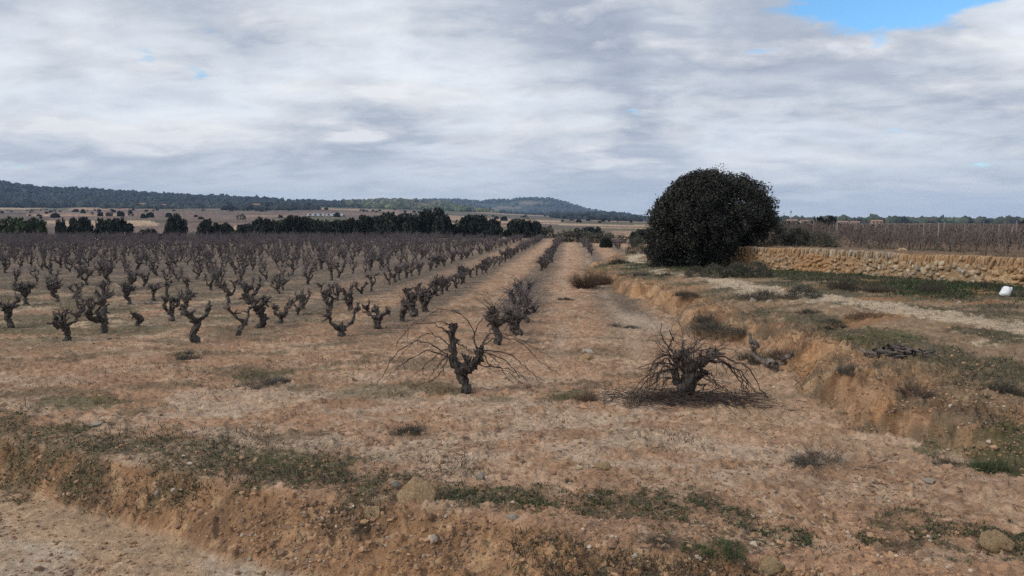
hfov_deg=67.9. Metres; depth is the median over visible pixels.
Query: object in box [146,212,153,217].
field tree
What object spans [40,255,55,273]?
vine
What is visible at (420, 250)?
vine
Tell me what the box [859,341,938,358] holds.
branch pile
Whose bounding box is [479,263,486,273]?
vine
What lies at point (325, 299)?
vine
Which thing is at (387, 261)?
vine
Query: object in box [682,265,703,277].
shrub
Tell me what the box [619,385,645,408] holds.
dry weed
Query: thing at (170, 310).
vine
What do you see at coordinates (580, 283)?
dry shrub
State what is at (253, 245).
vine
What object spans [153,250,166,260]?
vine
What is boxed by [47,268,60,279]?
vine
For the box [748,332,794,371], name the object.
vine stump
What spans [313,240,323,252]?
vine
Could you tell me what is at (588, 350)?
stone
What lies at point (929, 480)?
stone
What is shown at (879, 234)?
trellis vine
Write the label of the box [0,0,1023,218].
sky
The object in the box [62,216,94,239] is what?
oak tree
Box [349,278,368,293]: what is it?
vine
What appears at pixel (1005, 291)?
plastic bag
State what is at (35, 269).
vine
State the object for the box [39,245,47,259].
vine
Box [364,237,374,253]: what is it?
vine
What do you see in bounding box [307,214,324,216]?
shed
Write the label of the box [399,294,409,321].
vine
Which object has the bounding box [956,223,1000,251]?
trellis vine
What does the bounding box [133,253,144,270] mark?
vine
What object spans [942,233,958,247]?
trellis vine
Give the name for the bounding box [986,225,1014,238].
trellis vine
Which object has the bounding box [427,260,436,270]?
vine
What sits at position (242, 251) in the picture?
vine
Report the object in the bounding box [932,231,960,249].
trellis vine
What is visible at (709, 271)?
shrub
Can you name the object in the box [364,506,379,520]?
rock
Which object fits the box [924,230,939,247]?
trellis vine
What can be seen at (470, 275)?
vine
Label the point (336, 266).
vine
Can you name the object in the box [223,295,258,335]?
vine
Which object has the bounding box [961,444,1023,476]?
grass tuft
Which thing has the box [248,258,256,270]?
vine
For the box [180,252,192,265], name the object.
vine
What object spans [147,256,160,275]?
vine
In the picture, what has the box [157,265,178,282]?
vine
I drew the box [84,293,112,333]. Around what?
vine
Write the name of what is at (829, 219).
tree
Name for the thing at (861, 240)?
trellis vine
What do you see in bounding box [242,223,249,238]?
pine tree
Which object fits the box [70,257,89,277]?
vine
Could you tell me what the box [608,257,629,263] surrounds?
shrub
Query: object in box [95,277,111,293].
vine
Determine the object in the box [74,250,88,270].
vine
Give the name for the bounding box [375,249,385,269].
vine
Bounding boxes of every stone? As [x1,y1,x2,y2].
[91,422,103,425]
[391,480,400,488]
[474,472,485,480]
[506,513,517,519]
[582,349,593,352]
[922,478,935,483]
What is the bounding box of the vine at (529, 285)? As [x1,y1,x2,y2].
[507,270,537,303]
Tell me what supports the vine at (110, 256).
on the ground at (552, 319)
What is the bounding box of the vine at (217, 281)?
[208,264,227,287]
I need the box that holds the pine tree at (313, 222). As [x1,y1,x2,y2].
[301,216,318,234]
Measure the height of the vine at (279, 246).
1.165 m
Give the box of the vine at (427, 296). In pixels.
[417,284,440,312]
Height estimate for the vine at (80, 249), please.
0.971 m
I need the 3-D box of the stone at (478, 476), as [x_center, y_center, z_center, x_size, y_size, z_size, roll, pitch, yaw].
[-0.250,1.484,5.945,0.092,0.087,0.078,-1,5,-9]
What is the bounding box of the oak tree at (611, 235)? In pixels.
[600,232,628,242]
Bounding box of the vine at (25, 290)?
[6,279,39,304]
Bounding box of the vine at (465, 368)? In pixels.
[377,308,556,393]
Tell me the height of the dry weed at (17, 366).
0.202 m
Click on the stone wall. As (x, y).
(970, 268)
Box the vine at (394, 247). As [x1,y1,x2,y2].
[387,243,395,255]
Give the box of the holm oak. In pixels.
[640,163,784,267]
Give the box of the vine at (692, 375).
[630,320,767,406]
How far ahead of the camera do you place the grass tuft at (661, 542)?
4.66 m
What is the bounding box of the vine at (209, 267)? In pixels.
[201,256,217,277]
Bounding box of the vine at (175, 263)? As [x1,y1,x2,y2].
[169,253,179,266]
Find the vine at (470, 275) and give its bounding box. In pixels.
[467,265,474,277]
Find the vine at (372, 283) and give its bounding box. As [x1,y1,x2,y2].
[362,270,382,291]
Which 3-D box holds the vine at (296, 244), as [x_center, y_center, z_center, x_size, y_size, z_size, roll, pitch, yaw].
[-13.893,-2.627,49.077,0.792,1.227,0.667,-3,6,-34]
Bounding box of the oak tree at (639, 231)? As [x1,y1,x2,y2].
[629,228,649,243]
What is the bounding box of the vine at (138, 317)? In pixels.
[129,311,143,325]
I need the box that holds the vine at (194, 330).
[175,299,212,342]
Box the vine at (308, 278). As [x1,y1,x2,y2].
[299,261,317,284]
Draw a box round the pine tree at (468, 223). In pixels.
[456,213,490,237]
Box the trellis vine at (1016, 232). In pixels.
[1011,225,1023,242]
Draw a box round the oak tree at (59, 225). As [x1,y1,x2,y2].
[53,217,66,235]
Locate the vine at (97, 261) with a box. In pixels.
[95,255,106,266]
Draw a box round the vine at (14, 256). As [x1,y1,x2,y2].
[8,245,17,263]
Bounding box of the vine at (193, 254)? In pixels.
[186,247,198,263]
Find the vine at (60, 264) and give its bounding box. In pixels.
[51,250,65,267]
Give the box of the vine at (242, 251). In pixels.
[236,248,248,262]
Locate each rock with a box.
[159,401,167,406]
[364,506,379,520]
[396,476,435,503]
[579,353,592,359]
[594,461,611,470]
[757,554,784,575]
[834,410,846,415]
[975,441,988,450]
[979,529,1015,553]
[999,271,1014,283]
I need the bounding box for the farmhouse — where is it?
[870,220,882,223]
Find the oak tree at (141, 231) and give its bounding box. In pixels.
[136,228,164,239]
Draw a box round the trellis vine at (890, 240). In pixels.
[873,227,905,246]
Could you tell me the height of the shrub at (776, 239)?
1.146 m
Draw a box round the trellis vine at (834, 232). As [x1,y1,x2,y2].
[822,221,847,242]
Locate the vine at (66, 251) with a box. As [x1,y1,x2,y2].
[59,242,73,263]
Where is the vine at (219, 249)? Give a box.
[217,243,224,256]
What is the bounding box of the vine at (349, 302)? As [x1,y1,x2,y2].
[337,281,357,310]
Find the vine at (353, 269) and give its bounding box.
[347,258,360,273]
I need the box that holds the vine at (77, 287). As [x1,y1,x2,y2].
[65,280,87,298]
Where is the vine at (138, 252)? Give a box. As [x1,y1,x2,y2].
[132,247,145,265]
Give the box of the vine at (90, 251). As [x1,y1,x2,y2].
[87,247,97,259]
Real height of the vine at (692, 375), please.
1.064 m
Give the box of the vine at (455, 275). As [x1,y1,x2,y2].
[451,271,464,288]
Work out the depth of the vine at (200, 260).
31.46 m
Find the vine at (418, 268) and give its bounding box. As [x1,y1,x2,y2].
[414,259,426,274]
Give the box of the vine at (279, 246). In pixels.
[275,240,283,253]
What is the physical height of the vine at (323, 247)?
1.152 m
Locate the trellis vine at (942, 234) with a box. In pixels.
[934,230,950,245]
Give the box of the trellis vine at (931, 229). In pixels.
[924,223,945,240]
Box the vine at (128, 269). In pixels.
[124,260,132,276]
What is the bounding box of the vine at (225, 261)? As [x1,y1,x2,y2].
[224,253,228,267]
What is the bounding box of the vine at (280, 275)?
[271,270,297,289]
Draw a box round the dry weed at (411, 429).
[389,421,431,436]
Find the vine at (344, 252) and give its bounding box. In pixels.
[339,248,347,262]
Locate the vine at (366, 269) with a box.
[363,257,370,272]
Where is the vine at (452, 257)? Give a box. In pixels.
[448,253,455,263]
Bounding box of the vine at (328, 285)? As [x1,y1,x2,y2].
[313,279,336,293]
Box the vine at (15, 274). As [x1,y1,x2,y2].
[11,266,22,284]
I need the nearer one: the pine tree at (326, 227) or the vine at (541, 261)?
the vine at (541, 261)
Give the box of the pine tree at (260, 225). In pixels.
[247,216,274,238]
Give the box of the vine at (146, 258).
[138,247,151,264]
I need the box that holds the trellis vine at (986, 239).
[967,227,1006,250]
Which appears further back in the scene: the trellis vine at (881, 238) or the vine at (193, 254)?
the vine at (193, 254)
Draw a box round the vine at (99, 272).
[91,257,106,275]
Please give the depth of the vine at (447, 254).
36.94 m
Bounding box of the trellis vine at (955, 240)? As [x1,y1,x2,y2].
[946,230,965,248]
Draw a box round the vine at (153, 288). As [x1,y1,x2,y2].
[142,282,162,300]
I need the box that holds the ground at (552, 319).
[0,185,1023,575]
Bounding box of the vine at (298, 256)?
[291,250,300,262]
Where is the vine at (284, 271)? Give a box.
[276,260,289,276]
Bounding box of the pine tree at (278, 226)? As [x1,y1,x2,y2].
[270,220,291,238]
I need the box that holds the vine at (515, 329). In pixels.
[497,298,532,336]
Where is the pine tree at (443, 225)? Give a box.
[432,214,458,237]
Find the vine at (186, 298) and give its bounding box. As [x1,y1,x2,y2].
[175,286,197,314]
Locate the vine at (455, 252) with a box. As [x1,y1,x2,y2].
[449,249,458,261]
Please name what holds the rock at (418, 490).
on the ground at (552, 319)
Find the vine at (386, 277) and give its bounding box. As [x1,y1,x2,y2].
[381,268,395,284]
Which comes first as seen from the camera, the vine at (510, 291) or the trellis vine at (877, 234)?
the vine at (510, 291)
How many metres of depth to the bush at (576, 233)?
79.20 m
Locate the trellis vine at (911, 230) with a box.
[900,223,922,241]
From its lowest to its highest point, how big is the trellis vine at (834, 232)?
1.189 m
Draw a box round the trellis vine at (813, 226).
[798,218,824,239]
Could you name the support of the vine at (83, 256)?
on the ground at (552, 319)
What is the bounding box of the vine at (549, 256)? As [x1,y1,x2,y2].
[539,254,554,267]
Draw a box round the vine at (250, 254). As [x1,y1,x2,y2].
[247,248,254,259]
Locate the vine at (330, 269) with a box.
[322,253,334,280]
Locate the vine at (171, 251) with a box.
[163,246,178,262]
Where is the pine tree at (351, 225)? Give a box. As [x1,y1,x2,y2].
[342,216,371,237]
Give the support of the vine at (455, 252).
on the ground at (552, 319)
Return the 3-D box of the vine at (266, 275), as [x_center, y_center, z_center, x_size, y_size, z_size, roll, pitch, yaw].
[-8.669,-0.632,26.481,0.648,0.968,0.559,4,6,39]
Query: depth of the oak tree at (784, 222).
69.53 m
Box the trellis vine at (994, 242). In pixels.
[974,224,1012,250]
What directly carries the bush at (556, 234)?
on the ground at (552, 319)
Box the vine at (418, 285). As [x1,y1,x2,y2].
[406,280,434,292]
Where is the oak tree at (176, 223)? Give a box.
[163,213,187,239]
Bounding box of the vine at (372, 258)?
[363,251,377,270]
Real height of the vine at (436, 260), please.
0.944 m
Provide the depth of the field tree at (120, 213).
322.11 m
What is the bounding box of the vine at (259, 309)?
[238,289,271,327]
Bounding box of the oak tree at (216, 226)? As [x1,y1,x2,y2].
[211,222,230,237]
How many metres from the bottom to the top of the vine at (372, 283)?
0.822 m
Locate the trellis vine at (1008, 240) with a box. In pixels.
[990,226,1023,252]
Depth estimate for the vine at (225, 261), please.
33.73 m
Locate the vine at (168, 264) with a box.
[163,250,179,273]
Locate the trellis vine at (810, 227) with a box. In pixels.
[793,221,829,238]
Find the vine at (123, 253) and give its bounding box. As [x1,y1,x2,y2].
[117,246,127,262]
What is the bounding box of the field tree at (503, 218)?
[500,216,507,220]
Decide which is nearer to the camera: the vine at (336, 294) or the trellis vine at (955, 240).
the vine at (336, 294)
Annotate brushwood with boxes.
[571,383,808,414]
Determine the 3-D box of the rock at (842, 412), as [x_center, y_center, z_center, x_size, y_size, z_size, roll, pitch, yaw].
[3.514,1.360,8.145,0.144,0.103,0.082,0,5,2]
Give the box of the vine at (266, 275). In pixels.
[255,256,269,280]
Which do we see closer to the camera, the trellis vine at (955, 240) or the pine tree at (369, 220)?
the trellis vine at (955, 240)
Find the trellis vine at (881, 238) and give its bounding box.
[871,226,905,246]
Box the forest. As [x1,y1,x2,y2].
[0,180,1023,223]
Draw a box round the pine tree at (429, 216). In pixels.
[419,207,446,236]
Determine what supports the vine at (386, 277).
on the ground at (552, 319)
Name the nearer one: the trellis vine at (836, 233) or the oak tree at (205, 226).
the trellis vine at (836, 233)
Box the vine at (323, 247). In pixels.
[317,242,330,255]
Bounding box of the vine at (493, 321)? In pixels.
[473,292,526,344]
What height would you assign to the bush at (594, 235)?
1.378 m
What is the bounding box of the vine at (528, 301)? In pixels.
[500,283,544,322]
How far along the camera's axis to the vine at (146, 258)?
36.78 m
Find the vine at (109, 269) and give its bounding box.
[95,257,115,281]
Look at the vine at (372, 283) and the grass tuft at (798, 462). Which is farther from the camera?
the vine at (372, 283)
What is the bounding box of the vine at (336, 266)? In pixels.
[332,256,349,277]
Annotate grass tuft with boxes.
[167,346,203,362]
[231,370,297,389]
[344,519,383,536]
[605,322,638,328]
[616,270,654,276]
[638,528,691,550]
[654,271,678,276]
[662,288,700,297]
[662,313,757,337]
[663,533,712,555]
[680,308,718,323]
[684,526,753,564]
[719,286,826,300]
[729,345,778,366]
[762,344,799,359]
[773,448,851,472]
[784,284,823,298]
[794,305,823,313]
[818,318,849,328]
[830,361,861,375]
[837,307,892,319]
[841,537,942,559]
[904,452,971,468]
[951,374,1023,397]
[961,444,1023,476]
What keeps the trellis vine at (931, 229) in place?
on the ground at (552, 319)
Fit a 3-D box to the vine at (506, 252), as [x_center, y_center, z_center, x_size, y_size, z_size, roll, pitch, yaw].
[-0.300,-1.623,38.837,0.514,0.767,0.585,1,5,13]
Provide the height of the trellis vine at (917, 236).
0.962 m
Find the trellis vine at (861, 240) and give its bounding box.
[846,224,875,247]
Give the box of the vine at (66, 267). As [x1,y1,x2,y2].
[59,256,71,271]
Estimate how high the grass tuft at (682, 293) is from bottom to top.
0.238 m
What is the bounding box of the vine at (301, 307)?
[287,292,312,314]
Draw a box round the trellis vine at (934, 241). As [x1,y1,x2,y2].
[926,232,951,248]
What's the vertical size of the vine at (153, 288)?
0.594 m
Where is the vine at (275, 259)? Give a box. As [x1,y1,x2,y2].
[271,249,281,265]
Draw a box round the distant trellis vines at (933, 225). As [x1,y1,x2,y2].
[781,221,1023,233]
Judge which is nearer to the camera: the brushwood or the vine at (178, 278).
the brushwood
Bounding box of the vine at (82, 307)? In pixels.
[65,286,98,314]
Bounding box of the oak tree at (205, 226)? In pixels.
[196,218,213,238]
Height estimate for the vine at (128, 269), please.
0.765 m
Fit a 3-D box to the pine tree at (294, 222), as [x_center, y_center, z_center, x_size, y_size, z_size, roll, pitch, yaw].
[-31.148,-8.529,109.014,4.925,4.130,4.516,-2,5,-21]
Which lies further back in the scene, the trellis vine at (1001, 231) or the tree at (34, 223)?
the tree at (34, 223)
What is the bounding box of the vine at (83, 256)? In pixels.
[81,253,92,264]
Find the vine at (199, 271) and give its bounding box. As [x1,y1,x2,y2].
[190,259,207,279]
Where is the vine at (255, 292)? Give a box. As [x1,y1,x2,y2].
[246,272,266,297]
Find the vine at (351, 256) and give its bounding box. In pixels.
[348,248,357,262]
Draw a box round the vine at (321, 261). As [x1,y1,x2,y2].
[317,250,329,269]
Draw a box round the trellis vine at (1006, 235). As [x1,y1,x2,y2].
[992,224,1021,247]
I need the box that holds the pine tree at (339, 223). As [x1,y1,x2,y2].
[331,219,346,237]
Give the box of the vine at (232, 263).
[227,252,246,273]
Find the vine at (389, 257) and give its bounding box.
[382,248,392,266]
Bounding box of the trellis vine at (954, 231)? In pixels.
[947,223,966,242]
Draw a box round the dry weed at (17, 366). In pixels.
[0,358,36,370]
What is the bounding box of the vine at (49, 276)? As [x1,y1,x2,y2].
[42,268,62,290]
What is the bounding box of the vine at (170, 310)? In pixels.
[161,291,184,321]
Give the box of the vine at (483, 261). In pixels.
[478,259,490,272]
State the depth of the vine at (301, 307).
16.45 m
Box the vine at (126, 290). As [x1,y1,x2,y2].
[116,279,142,304]
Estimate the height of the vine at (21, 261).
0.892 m
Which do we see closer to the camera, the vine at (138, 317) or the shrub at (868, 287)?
the vine at (138, 317)
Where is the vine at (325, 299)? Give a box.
[320,287,341,311]
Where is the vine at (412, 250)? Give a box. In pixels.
[411,245,419,260]
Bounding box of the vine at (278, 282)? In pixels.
[267,276,287,293]
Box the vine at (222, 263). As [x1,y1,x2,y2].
[212,249,226,276]
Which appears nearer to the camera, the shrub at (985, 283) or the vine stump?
the vine stump
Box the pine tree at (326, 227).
[308,219,340,238]
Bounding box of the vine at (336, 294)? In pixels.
[326,282,344,300]
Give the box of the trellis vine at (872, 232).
[864,223,885,243]
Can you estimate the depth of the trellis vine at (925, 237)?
40.84 m
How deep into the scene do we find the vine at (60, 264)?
33.70 m
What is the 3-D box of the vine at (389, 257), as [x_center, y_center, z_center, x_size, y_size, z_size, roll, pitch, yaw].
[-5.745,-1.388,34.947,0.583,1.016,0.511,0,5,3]
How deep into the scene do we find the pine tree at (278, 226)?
106.46 m
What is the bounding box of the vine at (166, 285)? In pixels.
[159,279,176,297]
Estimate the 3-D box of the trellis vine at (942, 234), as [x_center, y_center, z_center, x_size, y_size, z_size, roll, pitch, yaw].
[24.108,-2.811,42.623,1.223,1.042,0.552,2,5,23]
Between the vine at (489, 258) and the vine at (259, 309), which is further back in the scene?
the vine at (489, 258)
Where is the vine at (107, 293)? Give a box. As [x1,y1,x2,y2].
[91,284,117,307]
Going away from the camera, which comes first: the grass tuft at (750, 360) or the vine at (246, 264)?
the grass tuft at (750, 360)
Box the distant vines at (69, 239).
[0,229,631,256]
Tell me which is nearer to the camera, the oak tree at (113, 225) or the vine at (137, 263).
the vine at (137, 263)
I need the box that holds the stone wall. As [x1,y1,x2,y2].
[723,246,1023,285]
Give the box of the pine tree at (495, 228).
[476,218,503,237]
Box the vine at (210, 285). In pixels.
[201,267,219,289]
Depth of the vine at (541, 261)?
31.71 m
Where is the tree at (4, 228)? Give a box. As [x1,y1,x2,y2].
[0,216,18,237]
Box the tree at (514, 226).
[503,218,528,237]
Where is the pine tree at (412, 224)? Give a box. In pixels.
[392,213,429,237]
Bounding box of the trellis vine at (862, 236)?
[846,224,873,243]
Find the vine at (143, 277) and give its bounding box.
[137,267,152,286]
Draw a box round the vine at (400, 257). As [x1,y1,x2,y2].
[396,251,406,263]
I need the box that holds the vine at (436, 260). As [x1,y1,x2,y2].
[428,251,441,267]
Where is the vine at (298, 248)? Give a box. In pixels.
[292,244,300,253]
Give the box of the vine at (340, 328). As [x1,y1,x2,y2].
[322,302,360,336]
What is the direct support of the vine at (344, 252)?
on the ground at (552, 319)
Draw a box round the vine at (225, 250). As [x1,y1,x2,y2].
[220,248,234,260]
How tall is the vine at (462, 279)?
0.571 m
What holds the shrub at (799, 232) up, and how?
on the ground at (552, 319)
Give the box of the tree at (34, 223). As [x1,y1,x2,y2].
[7,216,47,238]
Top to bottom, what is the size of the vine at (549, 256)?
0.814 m
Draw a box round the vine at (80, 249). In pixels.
[76,247,83,258]
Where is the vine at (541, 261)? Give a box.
[532,256,547,270]
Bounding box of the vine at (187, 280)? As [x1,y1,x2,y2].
[174,272,193,292]
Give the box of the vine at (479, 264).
[475,263,482,275]
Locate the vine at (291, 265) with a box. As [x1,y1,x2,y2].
[284,251,299,274]
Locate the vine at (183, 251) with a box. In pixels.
[177,242,185,261]
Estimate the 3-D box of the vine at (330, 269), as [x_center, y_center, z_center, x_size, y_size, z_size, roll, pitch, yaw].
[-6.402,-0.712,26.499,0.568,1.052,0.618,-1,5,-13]
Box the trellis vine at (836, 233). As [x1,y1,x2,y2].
[825,224,847,245]
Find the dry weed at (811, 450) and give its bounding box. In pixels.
[789,431,851,463]
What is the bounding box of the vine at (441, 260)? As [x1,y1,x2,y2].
[439,255,444,266]
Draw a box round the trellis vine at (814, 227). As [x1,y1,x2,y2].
[795,221,832,239]
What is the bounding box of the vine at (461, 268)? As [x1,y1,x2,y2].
[452,264,472,282]
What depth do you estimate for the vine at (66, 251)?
37.88 m
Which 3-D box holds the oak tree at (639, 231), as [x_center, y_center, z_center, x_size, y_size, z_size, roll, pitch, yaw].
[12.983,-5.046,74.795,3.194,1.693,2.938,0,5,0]
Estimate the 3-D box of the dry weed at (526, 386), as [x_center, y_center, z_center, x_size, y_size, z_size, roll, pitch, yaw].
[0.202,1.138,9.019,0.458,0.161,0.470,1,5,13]
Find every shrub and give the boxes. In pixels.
[567,268,607,288]
[584,267,616,284]
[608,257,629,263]
[623,232,646,254]
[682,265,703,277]
[698,263,736,278]
[722,259,751,277]
[746,260,775,277]
[752,224,797,245]
[782,224,814,245]
[801,229,843,247]
[815,275,863,290]
[853,282,903,292]
[879,378,946,398]
[912,279,950,291]
[968,279,1001,286]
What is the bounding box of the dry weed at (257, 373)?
[243,364,268,382]
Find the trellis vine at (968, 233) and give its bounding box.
[959,225,982,241]
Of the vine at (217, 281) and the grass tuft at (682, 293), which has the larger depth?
the vine at (217, 281)
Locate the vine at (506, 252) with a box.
[502,250,509,261]
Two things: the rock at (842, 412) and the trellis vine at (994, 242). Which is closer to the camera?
the rock at (842, 412)
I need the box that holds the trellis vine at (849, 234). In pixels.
[840,228,868,242]
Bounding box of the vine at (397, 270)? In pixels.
[383,263,404,282]
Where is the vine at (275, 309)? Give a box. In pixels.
[271,297,293,323]
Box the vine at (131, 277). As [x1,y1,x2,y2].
[123,267,144,286]
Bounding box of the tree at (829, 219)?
[810,215,840,226]
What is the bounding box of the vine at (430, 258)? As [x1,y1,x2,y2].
[424,253,435,269]
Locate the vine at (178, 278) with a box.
[173,263,185,281]
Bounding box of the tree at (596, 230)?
[587,226,603,237]
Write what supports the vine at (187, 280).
on the ground at (552, 319)
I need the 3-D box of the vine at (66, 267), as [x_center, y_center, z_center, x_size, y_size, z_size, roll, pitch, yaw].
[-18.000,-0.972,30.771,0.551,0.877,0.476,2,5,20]
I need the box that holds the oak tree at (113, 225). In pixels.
[92,217,134,239]
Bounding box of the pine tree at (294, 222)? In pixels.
[281,215,309,236]
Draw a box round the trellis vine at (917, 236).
[910,233,936,249]
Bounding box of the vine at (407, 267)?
[400,258,415,278]
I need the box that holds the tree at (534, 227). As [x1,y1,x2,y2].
[519,219,546,237]
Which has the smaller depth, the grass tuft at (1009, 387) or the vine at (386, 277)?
the grass tuft at (1009, 387)
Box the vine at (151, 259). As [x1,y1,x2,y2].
[148,255,156,266]
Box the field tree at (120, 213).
[117,210,124,215]
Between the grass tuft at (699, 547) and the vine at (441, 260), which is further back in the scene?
the vine at (441, 260)
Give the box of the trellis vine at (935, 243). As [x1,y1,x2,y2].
[926,235,942,249]
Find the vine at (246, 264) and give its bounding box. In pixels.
[237,256,250,272]
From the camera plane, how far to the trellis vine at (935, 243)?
36.62 m
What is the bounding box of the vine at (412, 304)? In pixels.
[402,287,420,316]
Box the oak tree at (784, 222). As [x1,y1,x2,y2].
[780,220,805,226]
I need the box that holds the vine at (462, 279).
[456,271,470,284]
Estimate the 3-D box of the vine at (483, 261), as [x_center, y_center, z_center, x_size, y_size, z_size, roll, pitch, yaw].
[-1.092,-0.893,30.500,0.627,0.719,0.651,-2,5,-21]
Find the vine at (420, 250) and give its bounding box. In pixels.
[417,245,429,258]
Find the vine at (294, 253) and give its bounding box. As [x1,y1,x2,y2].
[284,250,297,265]
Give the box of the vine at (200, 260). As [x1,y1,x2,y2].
[190,250,207,270]
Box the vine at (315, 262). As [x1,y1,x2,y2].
[308,257,317,270]
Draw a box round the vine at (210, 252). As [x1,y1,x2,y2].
[204,247,213,268]
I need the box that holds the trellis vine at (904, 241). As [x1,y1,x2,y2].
[894,231,911,247]
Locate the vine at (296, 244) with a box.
[293,239,301,250]
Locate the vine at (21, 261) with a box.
[15,252,25,266]
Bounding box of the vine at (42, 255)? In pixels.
[32,251,47,269]
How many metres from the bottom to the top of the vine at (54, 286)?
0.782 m
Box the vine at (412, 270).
[401,260,417,275]
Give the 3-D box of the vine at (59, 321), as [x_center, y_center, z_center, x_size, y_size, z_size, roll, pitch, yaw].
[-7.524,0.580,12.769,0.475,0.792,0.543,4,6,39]
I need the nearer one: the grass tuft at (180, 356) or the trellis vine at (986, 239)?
the grass tuft at (180, 356)
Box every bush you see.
[223,224,242,238]
[538,225,554,237]
[551,230,574,240]
[559,227,591,242]
[584,231,607,242]
[599,237,612,247]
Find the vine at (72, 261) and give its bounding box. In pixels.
[62,252,77,266]
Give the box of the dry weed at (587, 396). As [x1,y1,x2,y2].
[576,384,606,402]
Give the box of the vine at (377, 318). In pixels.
[361,299,390,328]
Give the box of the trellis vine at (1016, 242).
[1010,232,1023,250]
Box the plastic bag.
[999,286,1012,296]
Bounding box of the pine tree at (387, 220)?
[372,211,403,237]
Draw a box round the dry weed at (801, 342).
[791,321,809,353]
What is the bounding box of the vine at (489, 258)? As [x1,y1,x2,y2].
[485,256,496,267]
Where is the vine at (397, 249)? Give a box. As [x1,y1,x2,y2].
[392,243,399,255]
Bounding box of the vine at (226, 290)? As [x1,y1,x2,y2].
[213,275,245,302]
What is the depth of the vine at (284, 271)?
28.51 m
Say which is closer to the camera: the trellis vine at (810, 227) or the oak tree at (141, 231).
the trellis vine at (810, 227)
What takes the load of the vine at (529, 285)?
on the ground at (552, 319)
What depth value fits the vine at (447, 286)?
22.66 m
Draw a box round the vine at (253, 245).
[247,241,255,256]
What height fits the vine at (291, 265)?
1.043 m
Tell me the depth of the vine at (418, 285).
19.31 m
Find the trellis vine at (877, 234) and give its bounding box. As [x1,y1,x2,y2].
[867,224,892,244]
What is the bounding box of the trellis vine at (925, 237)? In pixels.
[915,230,932,244]
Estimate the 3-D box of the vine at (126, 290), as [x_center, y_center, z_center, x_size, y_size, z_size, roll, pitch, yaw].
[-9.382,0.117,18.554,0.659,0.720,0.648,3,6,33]
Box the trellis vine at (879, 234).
[869,224,891,244]
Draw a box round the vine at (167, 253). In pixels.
[161,248,177,267]
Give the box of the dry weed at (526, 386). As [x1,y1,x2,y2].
[512,379,546,390]
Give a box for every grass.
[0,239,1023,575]
[0,327,1023,566]
[626,260,1023,308]
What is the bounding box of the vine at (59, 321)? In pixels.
[46,302,81,340]
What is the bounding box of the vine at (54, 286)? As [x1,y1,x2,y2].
[43,275,65,301]
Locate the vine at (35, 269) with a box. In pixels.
[27,264,40,282]
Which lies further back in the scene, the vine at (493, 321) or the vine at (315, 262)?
the vine at (315, 262)
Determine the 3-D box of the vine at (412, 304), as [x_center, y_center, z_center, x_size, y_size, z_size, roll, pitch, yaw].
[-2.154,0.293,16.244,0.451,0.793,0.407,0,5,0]
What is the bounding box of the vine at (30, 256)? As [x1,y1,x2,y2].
[23,249,34,265]
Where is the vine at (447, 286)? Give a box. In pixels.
[440,275,454,290]
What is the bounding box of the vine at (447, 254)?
[441,253,451,262]
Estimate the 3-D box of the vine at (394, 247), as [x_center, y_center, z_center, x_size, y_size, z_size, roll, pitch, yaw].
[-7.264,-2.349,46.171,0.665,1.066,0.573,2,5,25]
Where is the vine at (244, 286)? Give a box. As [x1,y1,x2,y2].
[239,280,258,293]
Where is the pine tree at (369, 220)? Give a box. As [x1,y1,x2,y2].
[356,215,383,237]
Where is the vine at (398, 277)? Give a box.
[391,263,408,280]
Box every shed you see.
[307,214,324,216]
[325,214,343,216]
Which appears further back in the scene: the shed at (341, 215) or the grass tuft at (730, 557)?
the shed at (341, 215)
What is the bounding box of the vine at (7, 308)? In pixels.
[0,290,20,328]
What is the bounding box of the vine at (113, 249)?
[106,243,119,257]
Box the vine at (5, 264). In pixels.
[0,252,12,272]
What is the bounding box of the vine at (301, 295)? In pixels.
[292,287,315,308]
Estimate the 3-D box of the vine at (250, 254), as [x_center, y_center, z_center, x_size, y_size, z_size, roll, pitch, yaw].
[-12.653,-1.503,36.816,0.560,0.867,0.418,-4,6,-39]
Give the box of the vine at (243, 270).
[236,264,248,281]
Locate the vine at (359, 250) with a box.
[355,242,361,255]
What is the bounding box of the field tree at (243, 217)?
[236,213,245,219]
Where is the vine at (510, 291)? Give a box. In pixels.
[497,279,542,310]
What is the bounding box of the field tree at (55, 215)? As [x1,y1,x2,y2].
[50,213,60,217]
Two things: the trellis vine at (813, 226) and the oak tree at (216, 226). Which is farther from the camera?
the oak tree at (216, 226)
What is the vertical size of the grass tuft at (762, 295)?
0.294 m
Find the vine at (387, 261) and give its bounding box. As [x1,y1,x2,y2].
[377,254,391,267]
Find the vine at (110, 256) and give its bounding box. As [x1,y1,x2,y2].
[102,253,117,265]
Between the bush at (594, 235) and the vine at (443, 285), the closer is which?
the vine at (443, 285)
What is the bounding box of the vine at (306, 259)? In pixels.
[298,254,311,269]
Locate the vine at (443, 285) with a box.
[438,276,452,294]
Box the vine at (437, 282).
[423,273,448,295]
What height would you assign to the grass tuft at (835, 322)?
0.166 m
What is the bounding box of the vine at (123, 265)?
[119,258,129,272]
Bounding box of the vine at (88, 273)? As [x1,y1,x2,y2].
[71,263,97,285]
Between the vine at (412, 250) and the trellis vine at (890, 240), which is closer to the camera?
the trellis vine at (890, 240)
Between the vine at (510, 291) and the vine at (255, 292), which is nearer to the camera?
the vine at (510, 291)
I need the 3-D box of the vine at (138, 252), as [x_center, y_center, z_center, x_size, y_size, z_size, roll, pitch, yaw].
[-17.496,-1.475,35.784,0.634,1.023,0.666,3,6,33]

